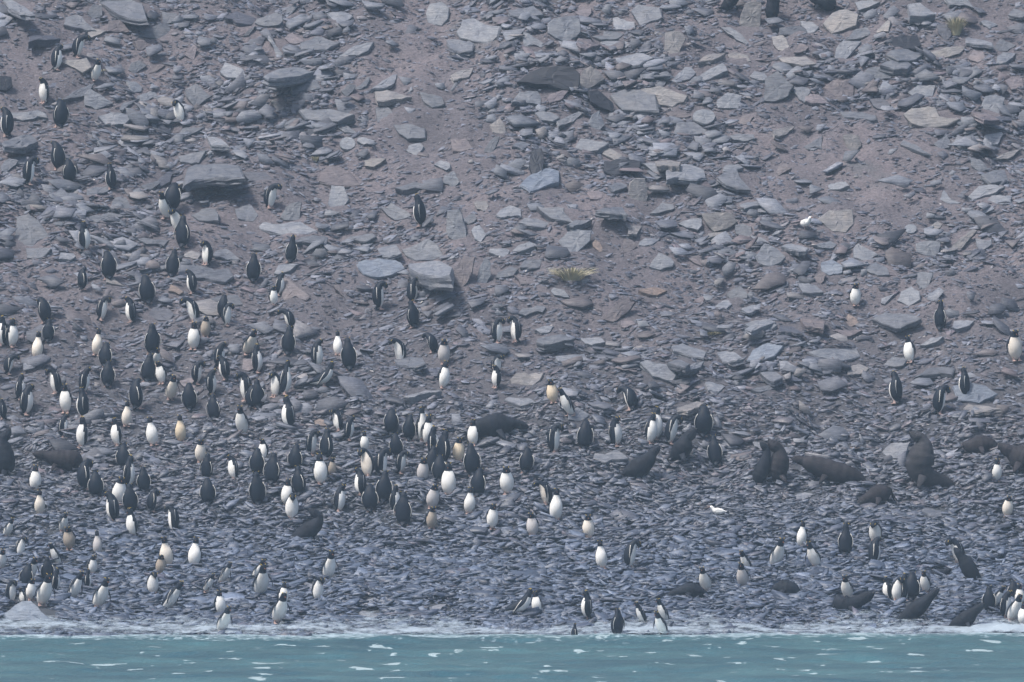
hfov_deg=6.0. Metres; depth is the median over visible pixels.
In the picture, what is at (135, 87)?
slate rock
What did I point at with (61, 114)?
penguin
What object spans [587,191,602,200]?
slate rock
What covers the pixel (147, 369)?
penguin
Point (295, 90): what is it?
slate rock
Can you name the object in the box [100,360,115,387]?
penguin
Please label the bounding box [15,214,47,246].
slate rock
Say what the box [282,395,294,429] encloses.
penguin
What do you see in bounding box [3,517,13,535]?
penguin
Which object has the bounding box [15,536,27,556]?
penguin
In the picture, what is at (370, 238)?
slate rock
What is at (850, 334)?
slate rock
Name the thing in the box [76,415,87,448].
penguin
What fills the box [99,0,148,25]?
slate rock
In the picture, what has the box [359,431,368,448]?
penguin
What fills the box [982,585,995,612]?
penguin
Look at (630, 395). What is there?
penguin
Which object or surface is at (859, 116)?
slate rock
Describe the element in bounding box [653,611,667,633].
penguin
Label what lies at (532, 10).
slate rock
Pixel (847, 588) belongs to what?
penguin
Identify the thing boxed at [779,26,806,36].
slate rock
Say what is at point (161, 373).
penguin
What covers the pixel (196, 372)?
penguin
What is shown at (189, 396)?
penguin
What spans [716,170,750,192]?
slate rock
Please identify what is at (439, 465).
penguin
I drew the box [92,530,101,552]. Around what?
penguin
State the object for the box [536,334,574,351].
slate rock
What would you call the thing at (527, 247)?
slate rock
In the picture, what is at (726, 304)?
slate rock
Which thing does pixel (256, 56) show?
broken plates
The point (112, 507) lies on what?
penguin
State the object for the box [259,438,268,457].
penguin
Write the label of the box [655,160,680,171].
slate rock
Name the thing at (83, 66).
slate rock
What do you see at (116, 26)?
slate rock
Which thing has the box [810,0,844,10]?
fur seal
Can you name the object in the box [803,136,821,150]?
slate rock
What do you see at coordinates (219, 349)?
penguin
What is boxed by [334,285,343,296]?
slate rock
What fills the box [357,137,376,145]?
slate rock
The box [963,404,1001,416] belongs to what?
slate rock
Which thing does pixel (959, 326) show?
slate rock
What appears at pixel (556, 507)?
penguin
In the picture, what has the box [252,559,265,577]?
penguin
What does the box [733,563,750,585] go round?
penguin
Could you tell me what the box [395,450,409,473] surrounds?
penguin
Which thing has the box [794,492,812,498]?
slate rock
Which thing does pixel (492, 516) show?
penguin
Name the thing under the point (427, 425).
penguin
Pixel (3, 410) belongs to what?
penguin
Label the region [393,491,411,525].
penguin
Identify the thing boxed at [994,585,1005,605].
penguin
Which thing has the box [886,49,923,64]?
slate rock
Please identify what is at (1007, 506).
penguin
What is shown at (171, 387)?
penguin
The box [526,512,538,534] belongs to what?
penguin
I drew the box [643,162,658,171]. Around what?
slate rock
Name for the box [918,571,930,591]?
penguin
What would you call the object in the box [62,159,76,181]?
penguin
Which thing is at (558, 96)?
slate rock
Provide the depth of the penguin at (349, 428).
267.43 m
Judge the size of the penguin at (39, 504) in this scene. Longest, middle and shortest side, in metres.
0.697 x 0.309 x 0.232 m
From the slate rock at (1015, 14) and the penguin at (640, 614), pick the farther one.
the slate rock at (1015, 14)
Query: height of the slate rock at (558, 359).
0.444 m
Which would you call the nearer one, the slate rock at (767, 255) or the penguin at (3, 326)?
the penguin at (3, 326)
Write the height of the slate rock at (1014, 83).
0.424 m
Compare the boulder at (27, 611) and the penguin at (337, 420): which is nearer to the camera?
the boulder at (27, 611)
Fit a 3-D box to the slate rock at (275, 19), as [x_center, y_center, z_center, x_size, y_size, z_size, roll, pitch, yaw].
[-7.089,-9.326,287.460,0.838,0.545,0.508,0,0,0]
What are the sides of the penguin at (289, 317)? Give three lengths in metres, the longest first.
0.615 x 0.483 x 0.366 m
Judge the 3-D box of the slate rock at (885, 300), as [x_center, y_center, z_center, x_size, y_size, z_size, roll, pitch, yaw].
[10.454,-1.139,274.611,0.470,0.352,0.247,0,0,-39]
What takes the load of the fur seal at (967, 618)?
on the shale slope
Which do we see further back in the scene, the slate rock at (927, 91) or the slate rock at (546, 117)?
the slate rock at (927, 91)
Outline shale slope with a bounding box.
[0,0,1023,633]
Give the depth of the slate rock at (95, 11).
287.49 m
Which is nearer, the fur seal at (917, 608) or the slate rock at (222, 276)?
the fur seal at (917, 608)
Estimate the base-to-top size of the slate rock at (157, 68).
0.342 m
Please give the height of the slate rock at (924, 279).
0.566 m
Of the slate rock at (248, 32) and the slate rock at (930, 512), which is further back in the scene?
the slate rock at (248, 32)
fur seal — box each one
[0,428,14,476]
[32,449,82,470]
[291,508,322,540]
[462,413,528,439]
[615,445,660,477]
[667,427,696,461]
[667,583,711,597]
[715,0,738,10]
[752,441,770,485]
[764,439,788,482]
[765,0,779,17]
[770,579,800,593]
[791,455,872,483]
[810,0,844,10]
[833,591,874,612]
[857,484,897,504]
[896,588,938,620]
[905,431,955,487]
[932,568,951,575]
[949,603,984,627]
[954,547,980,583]
[955,435,998,454]
[998,443,1023,472]
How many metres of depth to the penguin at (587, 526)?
261.82 m
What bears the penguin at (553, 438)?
on the shale slope
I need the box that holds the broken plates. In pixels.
[0,0,1023,469]
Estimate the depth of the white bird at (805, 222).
277.51 m
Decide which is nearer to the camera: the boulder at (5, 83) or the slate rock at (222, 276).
the slate rock at (222, 276)
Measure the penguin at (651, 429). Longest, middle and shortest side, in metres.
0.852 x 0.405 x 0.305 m
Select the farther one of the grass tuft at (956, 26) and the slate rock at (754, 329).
the grass tuft at (956, 26)
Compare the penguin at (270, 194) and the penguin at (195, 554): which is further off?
the penguin at (270, 194)
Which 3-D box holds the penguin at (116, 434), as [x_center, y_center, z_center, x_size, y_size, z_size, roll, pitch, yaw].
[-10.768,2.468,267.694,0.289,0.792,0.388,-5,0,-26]
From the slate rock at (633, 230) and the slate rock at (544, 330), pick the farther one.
the slate rock at (633, 230)
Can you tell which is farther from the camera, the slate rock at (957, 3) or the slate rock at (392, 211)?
the slate rock at (957, 3)
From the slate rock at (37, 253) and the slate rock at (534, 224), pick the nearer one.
the slate rock at (37, 253)
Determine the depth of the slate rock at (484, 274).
274.89 m
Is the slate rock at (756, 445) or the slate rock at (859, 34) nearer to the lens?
the slate rock at (756, 445)
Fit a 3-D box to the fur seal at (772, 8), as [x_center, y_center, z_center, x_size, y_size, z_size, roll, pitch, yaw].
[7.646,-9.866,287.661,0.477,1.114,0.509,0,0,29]
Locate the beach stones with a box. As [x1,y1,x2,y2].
[0,389,1023,635]
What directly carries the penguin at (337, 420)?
on the shale slope
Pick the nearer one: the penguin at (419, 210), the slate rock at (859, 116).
the penguin at (419, 210)
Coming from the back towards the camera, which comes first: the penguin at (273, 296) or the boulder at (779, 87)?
the boulder at (779, 87)
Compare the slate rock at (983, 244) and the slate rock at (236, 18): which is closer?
the slate rock at (983, 244)
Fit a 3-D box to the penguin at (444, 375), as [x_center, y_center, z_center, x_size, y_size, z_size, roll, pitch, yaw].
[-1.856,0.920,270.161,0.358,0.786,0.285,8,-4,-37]
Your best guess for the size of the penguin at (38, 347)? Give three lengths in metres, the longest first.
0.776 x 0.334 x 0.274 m
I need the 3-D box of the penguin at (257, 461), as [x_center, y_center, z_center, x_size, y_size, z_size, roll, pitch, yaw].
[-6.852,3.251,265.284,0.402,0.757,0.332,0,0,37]
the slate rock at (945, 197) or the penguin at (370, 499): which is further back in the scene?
the slate rock at (945, 197)
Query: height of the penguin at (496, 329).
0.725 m
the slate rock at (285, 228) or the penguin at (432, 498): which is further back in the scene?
the slate rock at (285, 228)
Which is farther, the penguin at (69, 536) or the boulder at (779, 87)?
the boulder at (779, 87)
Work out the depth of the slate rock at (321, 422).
268.77 m
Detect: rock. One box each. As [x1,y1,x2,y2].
[0,158,18,173]
[2,135,37,153]
[3,0,35,20]
[12,110,47,121]
[13,156,26,164]
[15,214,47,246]
[16,19,28,22]
[26,248,51,258]
[28,35,60,48]
[58,252,75,261]
[61,58,91,74]
[62,83,94,101]
[63,14,96,33]
[84,89,113,109]
[87,4,101,18]
[87,186,109,197]
[88,29,106,39]
[88,212,122,222]
[97,112,130,126]
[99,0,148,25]
[106,277,124,286]
[107,20,129,33]
[111,197,130,208]
[119,99,139,111]
[126,81,141,92]
[128,60,146,73]
[134,40,146,49]
[136,90,156,101]
[137,237,168,246]
[138,23,169,38]
[140,181,159,190]
[149,64,164,73]
[149,307,173,320]
[156,172,173,188]
[162,12,176,23]
[168,285,183,294]
[178,150,206,164]
[178,264,234,283]
[179,377,196,387]
[180,127,201,137]
[182,164,245,191]
[184,250,199,259]
[185,45,196,59]
[185,84,210,105]
[191,208,219,223]
[204,295,242,305]
[206,136,229,151]
[213,249,239,261]
[220,62,245,79]
[224,11,255,26]
[235,204,257,221]
[242,358,253,370]
[243,26,255,36]
[243,172,273,181]
[255,12,283,27]
[259,222,316,235]
[262,67,314,87]
[268,35,282,55]
[270,100,284,110]
[274,263,299,276]
[280,202,301,220]
[282,278,309,300]
[285,33,303,44]
[289,84,307,96]
[295,235,327,246]
[298,109,356,128]
[300,36,340,52]
[304,80,320,92]
[304,582,311,588]
[314,419,326,426]
[318,165,361,188]
[325,12,353,22]
[328,185,348,206]
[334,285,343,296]
[337,125,355,133]
[338,42,373,57]
[340,137,355,151]
[341,84,355,96]
[343,233,376,244]
[355,77,370,89]
[356,258,404,278]
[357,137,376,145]
[359,611,377,616]
[364,158,386,168]
[370,74,396,93]
[374,90,411,106]
[375,106,391,122]
[377,244,401,258]
[380,203,411,220]
[394,124,425,141]
[394,357,427,371]
[395,182,421,194]
[402,239,442,261]
[403,390,441,404]
[406,143,423,154]
[408,261,454,291]
[419,92,444,108]
[426,2,449,26]
[429,604,447,609]
[433,160,450,171]
[443,171,459,186]
[446,39,474,55]
[446,209,466,239]
[450,67,472,83]
[451,139,473,153]
[453,255,475,287]
[456,18,501,42]
[464,213,476,224]
[471,225,485,241]
[474,201,488,210]
[477,258,491,282]
[484,136,499,152]
[488,248,509,256]
[489,118,505,133]
[495,267,518,278]
[496,206,521,218]
[504,397,534,410]
[508,6,543,20]
[510,91,540,105]
[510,372,534,384]
[512,142,530,151]
[512,241,537,254]
[514,275,528,285]
[518,168,559,192]
[518,218,549,230]
[518,305,545,317]
[520,259,541,270]
[522,32,543,47]
[527,373,543,385]
[534,111,559,123]
[534,326,553,335]
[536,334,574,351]
[537,206,572,224]
[547,16,580,41]
[547,90,568,103]
[550,288,568,298]
[555,354,585,363]
[556,111,581,127]
[558,229,591,251]
[566,219,591,230]
[568,407,588,420]
[575,6,591,16]
[575,138,608,153]
[576,38,599,52]
[580,66,604,88]
[580,337,605,346]
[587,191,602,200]
[588,111,603,129]
[592,31,623,41]
[592,239,602,251]
[593,450,628,466]
[594,207,626,220]
[600,41,629,48]
[602,148,621,159]
[603,159,640,176]
[603,302,635,322]
[608,182,626,193]
[609,88,659,114]
[613,17,635,30]
[615,53,652,69]
[620,319,635,328]
[622,239,636,252]
[625,224,641,236]
[628,178,647,200]
[631,5,662,25]
[638,287,666,296]
[638,360,676,382]
[639,238,660,246]
[642,86,688,107]
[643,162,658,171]
[649,253,674,270]
[650,202,674,214]
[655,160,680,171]
[664,31,685,53]
[666,110,690,117]
[666,164,706,184]
[667,360,689,373]
[671,67,695,81]
[672,343,705,360]
[673,122,705,135]
[677,401,705,415]
[678,218,701,232]
[679,361,703,375]
[685,256,703,266]
[692,109,715,125]
[698,53,725,67]
[700,63,728,81]
[701,212,737,231]
[705,232,730,240]
[705,381,724,392]
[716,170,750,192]
[716,300,731,309]
[716,351,744,367]
[717,92,741,108]
[720,27,747,43]
[722,164,743,172]
[727,52,751,62]
[727,286,747,298]
[730,134,754,142]
[735,224,751,235]
[738,115,753,124]
[739,1,760,26]
[739,201,761,211]
[740,305,758,314]
[745,319,776,335]
[746,343,784,362]
[749,71,766,82]
[750,236,768,243]
[750,385,782,392]
[752,441,770,451]
[755,243,785,266]
[760,371,782,387]
[771,35,788,50]
[772,126,794,139]
[776,163,791,175]
[778,57,815,69]
[778,325,802,336]
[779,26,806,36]
[779,361,793,369]
[781,244,808,255]
[792,87,810,103]
[794,44,808,54]
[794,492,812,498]
[798,283,823,297]
[800,21,818,32]
[800,318,825,333]
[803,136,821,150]
[805,94,829,105]
[807,348,859,361]
[813,241,836,249]
[813,272,825,283]
[818,209,853,232]
[821,260,843,275]
[823,79,853,96]
[828,182,849,190]
[834,329,862,338]
[835,41,861,58]
[840,112,876,122]
[843,134,860,149]
[844,314,857,326]
[846,364,868,375]
[847,27,870,40]
[853,244,876,260]
[855,0,879,11]
[865,67,893,79]
[865,262,889,276]
[869,98,890,110]
[871,312,921,332]
[876,20,890,33]
[878,61,911,76]
[881,294,894,304]
[882,442,910,458]
[884,357,907,368]
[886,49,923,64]
[897,286,920,305]
[899,140,930,156]
[903,106,959,127]
[905,224,916,233]
[907,3,935,23]
[908,85,934,96]
[914,367,955,378]
[916,241,940,255]
[917,272,932,288]
[920,336,944,348]
[922,508,945,519]
[930,46,966,58]
[931,221,941,228]
[933,135,950,148]
[937,24,951,39]
[940,190,960,203]
[945,0,973,10]
[952,229,976,248]
[952,320,973,332]
[952,383,997,403]
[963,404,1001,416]
[965,37,992,48]
[968,50,984,62]
[968,184,1004,200]
[970,158,987,171]
[971,111,999,124]
[975,238,991,249]
[979,20,997,28]
[981,94,1004,112]
[981,170,1008,184]
[982,132,1003,145]
[988,195,1011,205]
[993,149,1020,160]
[994,39,1015,51]
[996,52,1014,65]
[1004,77,1023,90]
[1008,9,1023,20]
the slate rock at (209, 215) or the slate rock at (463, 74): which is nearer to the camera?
the slate rock at (209, 215)
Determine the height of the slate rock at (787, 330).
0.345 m
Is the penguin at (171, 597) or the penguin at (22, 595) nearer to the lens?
the penguin at (171, 597)
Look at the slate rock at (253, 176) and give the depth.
280.09 m
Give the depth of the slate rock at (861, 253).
276.44 m
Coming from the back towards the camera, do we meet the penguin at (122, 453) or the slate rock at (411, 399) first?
the slate rock at (411, 399)
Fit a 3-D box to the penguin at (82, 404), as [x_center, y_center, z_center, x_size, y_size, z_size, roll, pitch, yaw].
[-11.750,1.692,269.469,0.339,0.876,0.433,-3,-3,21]
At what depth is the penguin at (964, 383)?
270.12 m
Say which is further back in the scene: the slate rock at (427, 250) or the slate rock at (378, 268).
the slate rock at (427, 250)
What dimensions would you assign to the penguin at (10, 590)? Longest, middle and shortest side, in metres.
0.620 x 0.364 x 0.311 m
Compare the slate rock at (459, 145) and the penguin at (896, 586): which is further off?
the slate rock at (459, 145)
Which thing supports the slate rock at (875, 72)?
on the shale slope
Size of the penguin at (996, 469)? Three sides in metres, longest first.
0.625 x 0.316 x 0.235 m
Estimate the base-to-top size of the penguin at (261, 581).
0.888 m
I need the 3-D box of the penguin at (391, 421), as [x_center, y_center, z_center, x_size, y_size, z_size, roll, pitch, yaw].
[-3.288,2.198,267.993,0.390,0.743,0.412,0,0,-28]
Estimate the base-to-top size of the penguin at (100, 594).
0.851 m
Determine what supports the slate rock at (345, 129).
on the shale slope
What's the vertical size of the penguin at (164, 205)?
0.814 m
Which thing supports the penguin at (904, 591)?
on the shale slope
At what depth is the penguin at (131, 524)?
260.60 m
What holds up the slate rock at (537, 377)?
on the shale slope
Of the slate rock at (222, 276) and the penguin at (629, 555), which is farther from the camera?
the slate rock at (222, 276)
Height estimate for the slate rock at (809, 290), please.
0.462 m
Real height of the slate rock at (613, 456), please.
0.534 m
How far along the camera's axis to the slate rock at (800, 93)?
283.66 m
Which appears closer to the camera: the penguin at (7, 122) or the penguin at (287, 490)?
the penguin at (287, 490)
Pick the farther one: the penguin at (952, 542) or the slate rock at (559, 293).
the slate rock at (559, 293)
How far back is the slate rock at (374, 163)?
280.99 m
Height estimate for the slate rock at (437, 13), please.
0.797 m
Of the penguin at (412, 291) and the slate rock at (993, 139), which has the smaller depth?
the penguin at (412, 291)
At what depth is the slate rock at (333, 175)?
280.54 m
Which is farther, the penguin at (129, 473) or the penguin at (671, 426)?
the penguin at (671, 426)
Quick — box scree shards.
[0,0,1023,514]
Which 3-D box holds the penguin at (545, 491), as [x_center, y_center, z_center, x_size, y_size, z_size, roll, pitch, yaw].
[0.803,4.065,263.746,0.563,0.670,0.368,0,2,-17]
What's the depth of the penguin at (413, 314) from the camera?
273.22 m
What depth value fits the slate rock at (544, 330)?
273.01 m
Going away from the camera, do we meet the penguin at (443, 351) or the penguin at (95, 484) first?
the penguin at (95, 484)
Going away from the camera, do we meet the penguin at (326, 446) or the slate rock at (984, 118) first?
the penguin at (326, 446)
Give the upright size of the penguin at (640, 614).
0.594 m
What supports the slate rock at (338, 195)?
on the shale slope
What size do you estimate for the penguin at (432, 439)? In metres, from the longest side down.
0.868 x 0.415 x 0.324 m
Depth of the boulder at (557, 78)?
283.63 m
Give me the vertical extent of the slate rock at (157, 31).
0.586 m
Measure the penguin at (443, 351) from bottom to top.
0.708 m
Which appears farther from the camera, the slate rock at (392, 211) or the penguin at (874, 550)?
the slate rock at (392, 211)
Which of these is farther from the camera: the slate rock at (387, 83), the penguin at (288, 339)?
the slate rock at (387, 83)
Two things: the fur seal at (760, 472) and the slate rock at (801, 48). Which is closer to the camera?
the fur seal at (760, 472)
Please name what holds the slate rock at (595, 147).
on the shale slope
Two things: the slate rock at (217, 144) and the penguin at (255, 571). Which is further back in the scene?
the slate rock at (217, 144)
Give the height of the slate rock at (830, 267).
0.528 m
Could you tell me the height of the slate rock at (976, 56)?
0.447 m
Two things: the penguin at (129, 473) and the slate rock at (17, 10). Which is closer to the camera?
the penguin at (129, 473)
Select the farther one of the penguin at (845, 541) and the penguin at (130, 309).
the penguin at (130, 309)
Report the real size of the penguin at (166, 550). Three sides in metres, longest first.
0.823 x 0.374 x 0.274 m
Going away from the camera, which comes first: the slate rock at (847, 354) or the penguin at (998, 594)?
the penguin at (998, 594)
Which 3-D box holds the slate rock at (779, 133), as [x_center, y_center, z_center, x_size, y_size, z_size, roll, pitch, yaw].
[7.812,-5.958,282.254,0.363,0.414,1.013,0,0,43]
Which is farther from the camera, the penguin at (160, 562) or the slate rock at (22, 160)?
the slate rock at (22, 160)
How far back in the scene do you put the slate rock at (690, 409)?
268.20 m
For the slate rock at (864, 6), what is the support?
on the shale slope
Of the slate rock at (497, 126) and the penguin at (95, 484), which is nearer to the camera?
the penguin at (95, 484)
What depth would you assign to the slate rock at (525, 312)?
273.61 m
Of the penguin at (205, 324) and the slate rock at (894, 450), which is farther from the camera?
the penguin at (205, 324)
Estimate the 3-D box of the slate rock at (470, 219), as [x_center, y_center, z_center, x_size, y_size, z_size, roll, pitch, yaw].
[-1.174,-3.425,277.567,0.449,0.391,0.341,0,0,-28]
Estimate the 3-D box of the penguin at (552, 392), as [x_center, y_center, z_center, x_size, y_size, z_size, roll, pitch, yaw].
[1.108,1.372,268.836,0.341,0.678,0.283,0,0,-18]
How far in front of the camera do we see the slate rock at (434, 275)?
274.13 m
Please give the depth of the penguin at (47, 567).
256.23 m
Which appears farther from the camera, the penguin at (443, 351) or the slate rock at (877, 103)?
the slate rock at (877, 103)
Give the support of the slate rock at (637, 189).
on the shale slope
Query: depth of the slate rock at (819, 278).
275.35 m
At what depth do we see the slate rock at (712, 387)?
269.79 m
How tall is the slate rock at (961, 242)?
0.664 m
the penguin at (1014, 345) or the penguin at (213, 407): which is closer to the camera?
the penguin at (213, 407)
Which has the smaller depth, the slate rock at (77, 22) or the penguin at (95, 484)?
the penguin at (95, 484)
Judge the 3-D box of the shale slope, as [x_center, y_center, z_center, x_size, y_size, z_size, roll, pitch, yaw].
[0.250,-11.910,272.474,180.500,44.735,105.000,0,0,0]
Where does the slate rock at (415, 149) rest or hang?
on the shale slope
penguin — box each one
[0,315,6,345]
[0,398,6,419]
[0,549,8,568]
[1,106,13,136]
[3,354,19,374]
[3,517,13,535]
[5,318,17,347]
[5,579,17,602]
[15,373,24,399]
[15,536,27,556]
[18,588,25,600]
[19,563,33,582]
[20,384,34,415]
[22,156,38,184]
[24,579,35,600]
[28,464,40,489]
[30,557,38,575]
[32,331,43,355]
[34,490,44,513]
[35,573,54,606]
[36,297,50,323]
[39,77,48,103]
[40,556,54,578]
[42,318,54,342]
[45,367,60,393]
[49,543,61,562]
[51,45,62,70]
[51,141,65,170]
[51,567,59,590]
[53,99,68,127]
[58,413,68,436]
[58,512,69,531]
[59,383,72,412]
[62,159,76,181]
[63,526,75,549]
[67,570,83,596]
[72,34,90,57]
[76,387,88,418]
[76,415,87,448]
[77,267,86,290]
[77,459,92,490]
[79,221,90,250]
[79,367,90,393]
[84,569,91,585]
[87,471,103,497]
[87,555,96,574]
[90,59,103,80]
[92,328,112,355]
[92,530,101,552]
[92,577,110,609]
[96,296,110,320]
[98,342,112,366]
[100,250,116,279]
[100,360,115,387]
[104,491,118,520]
[105,163,116,189]
[111,417,121,445]
[111,477,125,504]
[115,443,130,468]
[120,401,131,426]
[122,483,138,511]
[123,454,134,485]
[124,296,135,322]
[126,507,137,535]
[129,377,143,409]
[136,466,150,492]
[138,274,155,303]
[140,352,155,382]
[144,323,160,353]
[145,416,158,445]
[146,571,158,593]
[147,489,159,511]
[152,348,161,363]
[155,361,166,384]
[155,554,165,572]
[156,191,170,219]
[159,536,172,567]
[161,580,184,608]
[163,375,179,400]
[163,504,178,530]
[165,182,180,209]
[165,248,179,277]
[168,208,180,228]
[172,99,184,123]
[174,215,189,247]
[174,415,185,440]
[179,297,198,322]
[181,382,196,410]
[185,269,196,293]
[188,321,200,349]
[188,537,201,565]
[191,360,205,384]
[194,439,205,462]
[199,478,215,504]
[200,240,212,264]
[200,316,210,337]
[200,452,212,476]
[203,573,214,592]
[206,369,216,394]
[206,393,219,419]
[214,342,226,368]
[214,589,225,611]
[217,294,227,318]
[217,355,229,380]
[217,606,232,631]
[218,562,232,582]
[222,302,234,325]
[226,455,237,479]
[232,405,248,434]
[235,371,251,401]
[242,330,258,354]
[245,384,254,407]
[246,253,260,282]
[249,448,264,474]
[249,471,265,505]
[250,379,264,408]
[252,344,262,372]
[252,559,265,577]
[252,563,272,595]
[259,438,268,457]
[263,183,281,208]
[263,452,279,484]
[268,286,277,304]
[269,372,280,397]
[270,592,289,623]
[275,271,284,295]
[277,308,294,328]
[277,582,287,600]
[279,359,291,394]
[281,326,295,354]
[281,478,293,504]
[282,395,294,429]
[285,234,297,262]
[285,493,298,519]
[287,444,302,468]
[291,465,305,495]
[306,429,319,455]
[308,361,334,386]
[311,338,323,364]
[311,576,324,597]
[312,453,326,484]
[319,428,333,459]
[321,550,338,578]
[327,457,335,474]
[329,408,342,431]
[333,331,342,354]
[333,484,345,511]
[340,337,356,370]
[344,416,354,440]
[353,467,365,495]
[358,448,373,476]
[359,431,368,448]
[361,483,378,511]
[372,281,387,309]
[374,447,391,475]
[375,470,392,502]
[384,408,398,434]
[388,338,406,362]
[389,432,403,456]
[390,485,399,512]
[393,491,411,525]
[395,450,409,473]
[402,414,415,440]
[407,277,417,302]
[407,300,420,327]
[413,193,425,226]
[415,405,425,440]
[416,457,428,478]
[420,414,432,445]
[422,332,437,352]
[425,445,437,473]
[425,484,439,508]
[425,506,436,529]
[427,425,437,450]
[431,455,445,482]
[436,429,450,461]
[437,339,450,364]
[437,360,449,388]
[441,463,456,494]
[451,437,464,461]
[463,442,480,476]
[463,487,475,513]
[467,419,479,445]
[470,468,485,496]
[486,503,498,529]
[491,317,504,342]
[491,354,504,373]
[492,365,500,387]
[499,466,514,494]
[501,588,533,612]
[507,315,521,342]
[519,447,533,473]
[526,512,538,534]
[532,480,551,504]
[532,591,542,613]
[546,379,558,403]
[547,423,563,451]
[549,488,562,519]
[558,387,575,415]
[571,622,577,634]
[577,419,593,450]
[581,514,594,537]
[581,590,591,619]
[595,540,606,568]
[609,416,621,446]
[611,608,624,633]
[616,385,636,410]
[623,539,640,566]
[635,601,646,622]
[645,412,656,443]
[653,406,662,439]
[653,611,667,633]
[656,598,668,619]
[665,414,682,444]
[694,404,712,436]
[696,566,712,589]
[707,434,722,465]
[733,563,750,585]
[739,550,751,570]
[769,537,786,567]
[789,521,806,545]
[805,541,820,565]
[838,521,852,555]
[838,575,853,596]
[849,283,860,305]
[868,521,881,540]
[868,536,881,559]
[883,576,892,599]
[889,371,902,403]
[891,576,904,599]
[901,573,907,600]
[903,335,915,362]
[906,572,919,600]
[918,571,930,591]
[933,385,950,414]
[934,299,945,329]
[945,538,964,562]
[959,366,969,393]
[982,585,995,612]
[991,458,1001,481]
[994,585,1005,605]
[1000,590,1012,618]
[1002,496,1013,514]
[1006,330,1021,360]
[1006,593,1022,622]
[1007,580,1016,596]
[1013,584,1023,602]
[1018,603,1023,622]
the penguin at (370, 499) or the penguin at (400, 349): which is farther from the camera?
the penguin at (400, 349)
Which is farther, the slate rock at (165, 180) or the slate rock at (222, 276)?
the slate rock at (165, 180)
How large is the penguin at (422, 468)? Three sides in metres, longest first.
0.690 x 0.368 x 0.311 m
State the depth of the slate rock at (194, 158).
281.26 m
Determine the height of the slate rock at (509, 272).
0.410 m
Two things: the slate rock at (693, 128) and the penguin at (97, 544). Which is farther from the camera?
the slate rock at (693, 128)
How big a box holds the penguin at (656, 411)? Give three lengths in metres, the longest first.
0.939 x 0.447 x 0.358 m
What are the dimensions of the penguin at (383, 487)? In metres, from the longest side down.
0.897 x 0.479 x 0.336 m
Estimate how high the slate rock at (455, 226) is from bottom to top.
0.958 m
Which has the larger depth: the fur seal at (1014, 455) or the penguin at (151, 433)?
the penguin at (151, 433)
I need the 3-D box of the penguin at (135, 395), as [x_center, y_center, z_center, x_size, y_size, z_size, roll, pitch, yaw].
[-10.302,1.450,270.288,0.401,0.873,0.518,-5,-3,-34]
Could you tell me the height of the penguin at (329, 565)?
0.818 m
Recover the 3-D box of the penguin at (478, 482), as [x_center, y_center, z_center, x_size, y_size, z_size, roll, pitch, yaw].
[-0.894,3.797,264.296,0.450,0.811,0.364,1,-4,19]
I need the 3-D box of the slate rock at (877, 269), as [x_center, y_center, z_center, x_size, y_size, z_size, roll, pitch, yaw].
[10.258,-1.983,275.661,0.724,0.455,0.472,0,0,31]
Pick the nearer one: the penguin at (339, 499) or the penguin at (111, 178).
the penguin at (339, 499)
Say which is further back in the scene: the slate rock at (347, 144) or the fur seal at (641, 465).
the slate rock at (347, 144)
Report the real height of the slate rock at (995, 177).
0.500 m
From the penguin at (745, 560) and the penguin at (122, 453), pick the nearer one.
the penguin at (745, 560)
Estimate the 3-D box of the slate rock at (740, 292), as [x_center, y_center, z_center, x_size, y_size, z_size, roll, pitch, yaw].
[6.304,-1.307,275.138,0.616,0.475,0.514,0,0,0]
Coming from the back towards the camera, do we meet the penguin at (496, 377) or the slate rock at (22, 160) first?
the slate rock at (22, 160)
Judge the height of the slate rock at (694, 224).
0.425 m
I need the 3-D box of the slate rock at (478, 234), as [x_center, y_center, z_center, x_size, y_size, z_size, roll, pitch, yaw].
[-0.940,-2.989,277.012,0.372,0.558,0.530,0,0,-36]
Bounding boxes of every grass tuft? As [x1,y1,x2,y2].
[549,267,599,280]
[944,16,966,34]
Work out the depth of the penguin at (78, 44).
284.91 m
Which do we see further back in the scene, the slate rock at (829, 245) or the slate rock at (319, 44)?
the slate rock at (319, 44)
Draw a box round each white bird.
[709,506,726,514]
[800,216,811,227]
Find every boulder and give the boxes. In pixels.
[0,76,12,91]
[3,601,53,622]
[517,66,579,94]
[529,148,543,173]
[587,90,614,111]
[764,71,793,102]
[823,9,858,33]
[890,35,920,51]
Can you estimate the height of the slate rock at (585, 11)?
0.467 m
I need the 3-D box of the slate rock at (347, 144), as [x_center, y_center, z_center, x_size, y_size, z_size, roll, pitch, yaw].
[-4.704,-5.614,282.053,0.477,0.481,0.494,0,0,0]
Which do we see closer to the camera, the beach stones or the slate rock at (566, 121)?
the beach stones
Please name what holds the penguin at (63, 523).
on the shale slope
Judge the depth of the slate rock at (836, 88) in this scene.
284.17 m
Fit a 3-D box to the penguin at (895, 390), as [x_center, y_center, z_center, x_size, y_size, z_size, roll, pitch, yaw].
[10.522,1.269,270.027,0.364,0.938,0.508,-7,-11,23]
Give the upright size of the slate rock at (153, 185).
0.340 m
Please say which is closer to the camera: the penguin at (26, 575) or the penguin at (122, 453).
the penguin at (26, 575)
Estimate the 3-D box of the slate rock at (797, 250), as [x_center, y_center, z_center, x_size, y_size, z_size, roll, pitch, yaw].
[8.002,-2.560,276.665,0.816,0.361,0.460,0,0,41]
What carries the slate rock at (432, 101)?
on the shale slope
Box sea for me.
[0,632,1023,681]
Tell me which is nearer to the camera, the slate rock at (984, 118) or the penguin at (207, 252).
the penguin at (207, 252)

